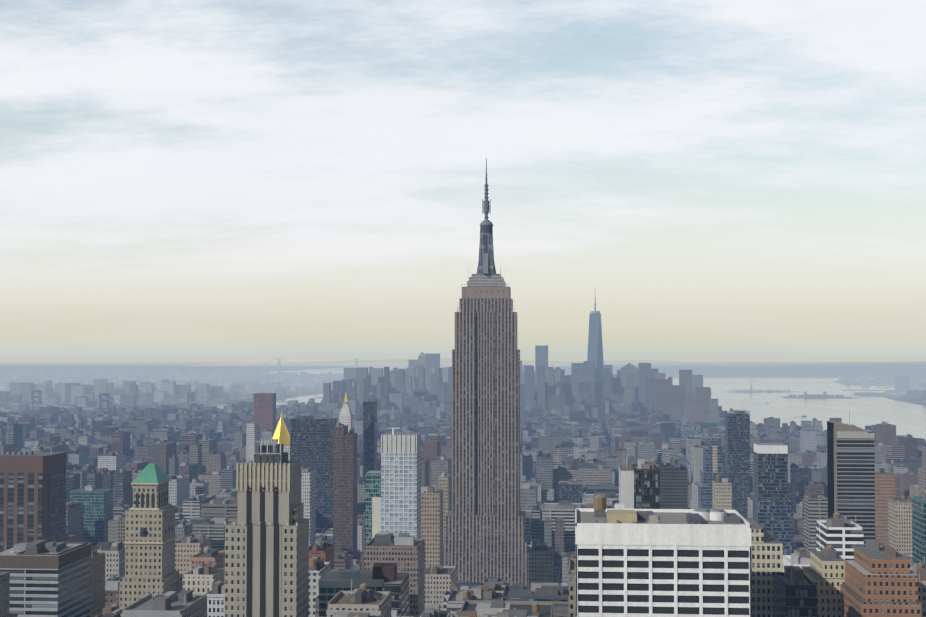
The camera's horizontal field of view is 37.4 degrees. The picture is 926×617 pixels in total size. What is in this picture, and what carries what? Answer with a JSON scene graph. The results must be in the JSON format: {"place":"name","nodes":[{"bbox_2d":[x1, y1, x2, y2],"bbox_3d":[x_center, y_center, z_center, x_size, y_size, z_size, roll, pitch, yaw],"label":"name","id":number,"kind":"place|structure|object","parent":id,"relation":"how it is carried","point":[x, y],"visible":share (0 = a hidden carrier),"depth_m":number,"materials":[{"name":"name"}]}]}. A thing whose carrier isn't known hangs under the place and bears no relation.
{"place":"outdoors","nodes":[
{"label":"outdoors","id":0,"kind":"place"},
{"bbox_2d":[0,356,925,410],"bbox_3d":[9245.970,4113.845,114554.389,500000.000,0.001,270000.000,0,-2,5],"label":"ground","id":1,"kind":"structure","parent":0,"point":[731,361],"depth_m":70245.52,"materials":[{"name":"grey"}]},
{"bbox_2d":[0,452,66,551],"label":"office building","id":2,"kind":"structure","parent":1,"relation":"on","point":[32,496],"depth_m":1180.53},
{"bbox_2d":[0,540,91,616],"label":"office building","id":3,"kind":"structure","parent":1,"relation":"on","point":[50,579],"depth_m":763.81,"materials":[{"name":"grey concrete"}]},
{"bbox_2d":[8,390,137,410],"bbox_3d":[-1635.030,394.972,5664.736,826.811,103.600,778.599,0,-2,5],"label":"suspension bridge","id":4,"kind":"structure","parent":1,"relation":"on","point":[31,404],"depth_m":5720.36,"materials":[{"name":"silver metal"}]},
{"bbox_2d":[119,479,178,608],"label":"tower","id":5,"kind":"structure","parent":1,"relation":"on","point":[149,541],"depth_m":779.68,"materials":[{"name":"beige stone"}]},
{"bbox_2d":[133,464,168,482],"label":"pyramid roof","id":6,"kind":"structure","parent":5,"relation":"attached to","point":[152,473],"depth_m":789.15,"materials":[{"name":"green metal"}]},
{"bbox_2d":[0,369,343,413],"bbox_3d":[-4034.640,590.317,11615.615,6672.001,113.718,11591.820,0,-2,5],"label":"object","id":7,"kind":"object","parent":1,"relation":"on","point":[142,388],"visible":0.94,"depth_m":8476.58,"materials":[{"name":"grey"}]},
{"bbox_2d":[0,366,360,373],"bbox_3d":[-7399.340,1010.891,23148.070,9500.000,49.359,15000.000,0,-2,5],"label":"distant land","id":8,"kind":"structure","parent":1,"relation":"on","point":[149,369],"depth_m":22325.50,"materials":[{"name":"grey"}]},
{"bbox_2d":[161,392,300,407],"bbox_3d":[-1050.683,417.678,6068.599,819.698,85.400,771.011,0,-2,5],"label":"suspension bridge","id":9,"kind":"structure","parent":1,"relation":"on","point":[192,395],"depth_m":6236.78,"materials":[{"name":"grey metal"}]},
{"bbox_2d":[70,393,450,616],"bbox_3d":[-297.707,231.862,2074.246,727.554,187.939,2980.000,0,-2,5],"label":"buildings","id":10,"kind":"structure","parent":1,"relation":"on","point":[323,450],"depth_m":1358.59,"materials":[{"name":"grey concrete"}]},
{"bbox_2d":[224,439,308,616],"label":"skyscraper","id":11,"kind":"structure","parent":1,"relation":"on","point":[267,553],"depth_m":593.94,"materials":[{"name":"beige stone"}]},
{"bbox_2d":[283,445,289,460],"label":"building","id":12,"kind":"structure","parent":1,"relation":"on","point":[286,448],"depth_m":1870.16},
{"bbox_2d":[271,411,289,444],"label":"pyramid roof","id":13,"kind":"structure","parent":12,"relation":"attached to","point":[281,434],"depth_m":1884.20,"materials":[{"name":"gold metal"}]},
{"bbox_2d":[243,358,392,371],"bbox_3d":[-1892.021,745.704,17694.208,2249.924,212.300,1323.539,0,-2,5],"label":"suspension bridge","id":14,"kind":"structure","parent":1,"relation":"on","point":[278,368],"depth_m":18052.28,"materials":[{"name":"silver metal"}]},
{"bbox_2d":[339,402,351,432],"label":"tower spire","id":15,"kind":"structure","parent":1,"relation":"on","point":[345,416],"depth_m":2067.35,"materials":[{"name":"white stone"}]},
{"bbox_2d":[318,563,408,616],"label":"building","id":16,"kind":"structure","parent":1,"relation":"on","point":[378,577],"depth_m":626.76,"materials":[{"name":"grey concrete"}]},
{"bbox_2d":[365,428,420,544],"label":"high-rise building","id":17,"kind":"structure","parent":1,"relation":"on","point":[392,442],"depth_m":1046.60,"materials":[{"name":"grey concrete"}]},
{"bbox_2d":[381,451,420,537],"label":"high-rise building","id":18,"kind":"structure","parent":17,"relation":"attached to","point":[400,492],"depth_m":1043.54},
{"bbox_2d":[0,365,925,616],"bbox_3d":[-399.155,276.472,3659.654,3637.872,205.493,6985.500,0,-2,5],"label":"city buildings","id":19,"kind":"structure","parent":1,"relation":"on","point":[570,460],"depth_m":2506.86,"materials":[{"name":"grey concrete"}]},
{"bbox_2d":[443,158,529,585],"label":"skyscraper","id":20,"kind":"structure","parent":1,"relation":"on","point":[486,537],"depth_m":1290.38,"materials":[{"name":"grey stone"}]},
{"bbox_2d":[291,358,698,362],"bbox_3d":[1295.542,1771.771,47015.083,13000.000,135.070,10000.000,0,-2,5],"label":"atlantic highlands","id":21,"kind":"structure","parent":1,"relation":"on","point":[445,360],"depth_m":43625.33,"materials":[{"name":"grey"}]},
{"bbox_2d":[343,345,717,422],"bbox_3d":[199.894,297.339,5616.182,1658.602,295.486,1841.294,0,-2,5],"label":"downtown skyline","id":22,"kind":"structure","parent":1,"relation":"on","point":[659,391],"depth_m":5338.43},
{"bbox_2d":[418,352,637,373],"bbox_3d":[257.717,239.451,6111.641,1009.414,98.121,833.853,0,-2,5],"label":"downtown pointed roofs","id":23,"kind":"structure","parent":22,"relation":"attached to","point":[629,366],"depth_m":5677.21,"materials":[{"name":"grey"}]},
{"bbox_2d":[587,313,604,409],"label":"skyscraper","id":24,"kind":"structure","parent":1,"relation":"on","point":[595,349],"depth_m":5797.30,"materials":[{"name":"blue glass"}]},
{"bbox_2d":[590,296,599,312],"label":"antenna spire","id":25,"kind":"object","parent":24,"relation":"attached to","point":[594,311],"visible":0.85,"depth_m":5823.87,"materials":[{"name":"grey metal"}]},
{"bbox_2d":[326,408,925,616],"bbox_3d":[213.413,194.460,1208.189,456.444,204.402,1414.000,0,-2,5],"label":"buildings","id":26,"kind":"structure","parent":1,"relation":"on","point":[900,525],"depth_m":1161.80,"materials":[{"name":"grey concrete"}]},
{"bbox_2d":[754,443,787,453],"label":"white glass tower crown","id":27,"kind":"object","parent":26,"relation":"on","point":[770,448],"visible":1,"depth_m":1277.79},
{"bbox_2d":[575,493,751,616],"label":"white office slab","id":28,"kind":"structure","parent":1,"relation":"on","point":[696,562],"depth_m":469.26,"materials":[{"name":"white concrete"}]},
{"bbox_2d":[698,437,727,508],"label":"high-rise building","id":29,"kind":"structure","parent":1,"relation":"on","point":[713,458],"depth_m":1672.95,"materials":[{"name":"blue glass"}]},
{"bbox_2d":[745,518,782,616],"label":"building","id":30,"kind":"structure","parent":1,"relation":"on","point":[767,553],"depth_m":546.62,"materials":[{"name":"beige concrete"}]},
{"bbox_2d":[801,544,844,616],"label":"building","id":31,"kind":"structure","parent":1,"relation":"on","point":[824,572],"depth_m":585.61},
{"bbox_2d":[752,361,925,365],"bbox_3d":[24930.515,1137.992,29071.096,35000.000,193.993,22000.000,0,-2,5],"label":"new jersey uplands","id":32,"kind":"structure","parent":1,"relation":"on","point":[852,363],"depth_m":32181.60,"materials":[{"name":"grey"}]},
{"bbox_2d":[827,411,874,546],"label":"office tower","id":33,"kind":"structure","parent":1,"relation":"on","point":[851,470],"depth_m":1075.41,"materials":[{"name":"black glass"}]},
{"bbox_2d":[840,539,920,616],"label":"orange brick tower","id":34,"kind":"structure","parent":1,"relation":"on","point":[881,581],"depth_m":544.62,"materials":[{"name":"orange brick"}]},
{"bbox_2d":[838,369,925,402],"bbox_3d":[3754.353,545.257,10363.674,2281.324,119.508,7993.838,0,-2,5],"label":"peninsula","id":35,"kind":"object","parent":1,"relation":"on","point":[916,382],"visible":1,"depth_m":10631.08},
{"bbox_2d":[0,0,925,355],"label":"sky","id":36,"kind":"structure","parent":0,"point":[178,177],"materials":[{"name":"white"}]},
{"bbox_2d":[187,360,925,439],"bbox_3d":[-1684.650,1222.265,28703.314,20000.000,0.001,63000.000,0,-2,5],"label":"water","id":37,"kind":"structure","parent":0,"point":[905,418],"depth_m":7765.96,"materials":[{"name":"grey liquid"}]},
{"bbox_2d":[707,375,856,417],"bbox_3d":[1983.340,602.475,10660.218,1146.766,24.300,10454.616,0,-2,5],"label":"harbour boats","id":38,"kind":"object","parent":37,"relation":"on","point":[803,416],"visible":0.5,"depth_m":6043.45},
{"bbox_2d":[844,387,925,441],"bbox_3d":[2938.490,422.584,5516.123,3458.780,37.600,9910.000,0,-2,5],"label":"piers and terminal","id":39,"kind":"object","parent":37,"relation":"on","point":[869,393],"visible":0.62,"depth_m":8544.41,"materials":[{"name":"grey concrete"}]},
{"bbox_2d":[599,417,611,448],"bbox_3d":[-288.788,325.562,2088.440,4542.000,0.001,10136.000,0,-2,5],"label":"street","id":40,"kind":"structure","parent":0,"point":[607,435],"depth_m":4360.69,"materials":[{"name":"grey asphalt"}]},
{"bbox_2d":[602,416,612,439],"bbox_3d":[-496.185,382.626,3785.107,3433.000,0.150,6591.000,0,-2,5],"label":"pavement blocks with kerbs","id":41,"kind":"structure","parent":40,"relation":"on","point":[607,428],"depth_m":4648.75,"materials":[{"name":"grey concrete"}]},
{"bbox_2d":[534,364,925,377],"bbox_3d":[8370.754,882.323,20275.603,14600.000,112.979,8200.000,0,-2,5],"label":"distant land","id":42,"kind":"structure","parent":0,"point":[894,370],"depth_m":18045.57,"materials":[{"name":"grey"}]},
{"bbox_2d":[731,391,796,391],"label":"liberty island ground","id":43,"kind":"structure","parent":0,"point":[768,391],"depth_m":9401.61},
{"bbox_2d":[746,385,757,391],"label":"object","id":44,"kind":"structure","parent":43,"relation":"on","point":[751,388],"depth_m":9285.91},
{"bbox_2d":[730,389,789,391],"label":"liberty island trees","id":45,"kind":"object","parent":43,"relation":"on","point":[759,390],"visible":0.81,"depth_m":9287.63,"materials":[{"name":"green plant"}]},
{"bbox_2d":[784,397,839,397],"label":"ellis island ground","id":46,"kind":"structure","parent":0,"point":[803,397],"depth_m":8089.16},
{"bbox_2d":[789,391,843,397],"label":"ellis island buildings","id":47,"kind":"structure","parent":0,"point":[823,395],"depth_m":7998.50,"materials":[{"name":"grey"}]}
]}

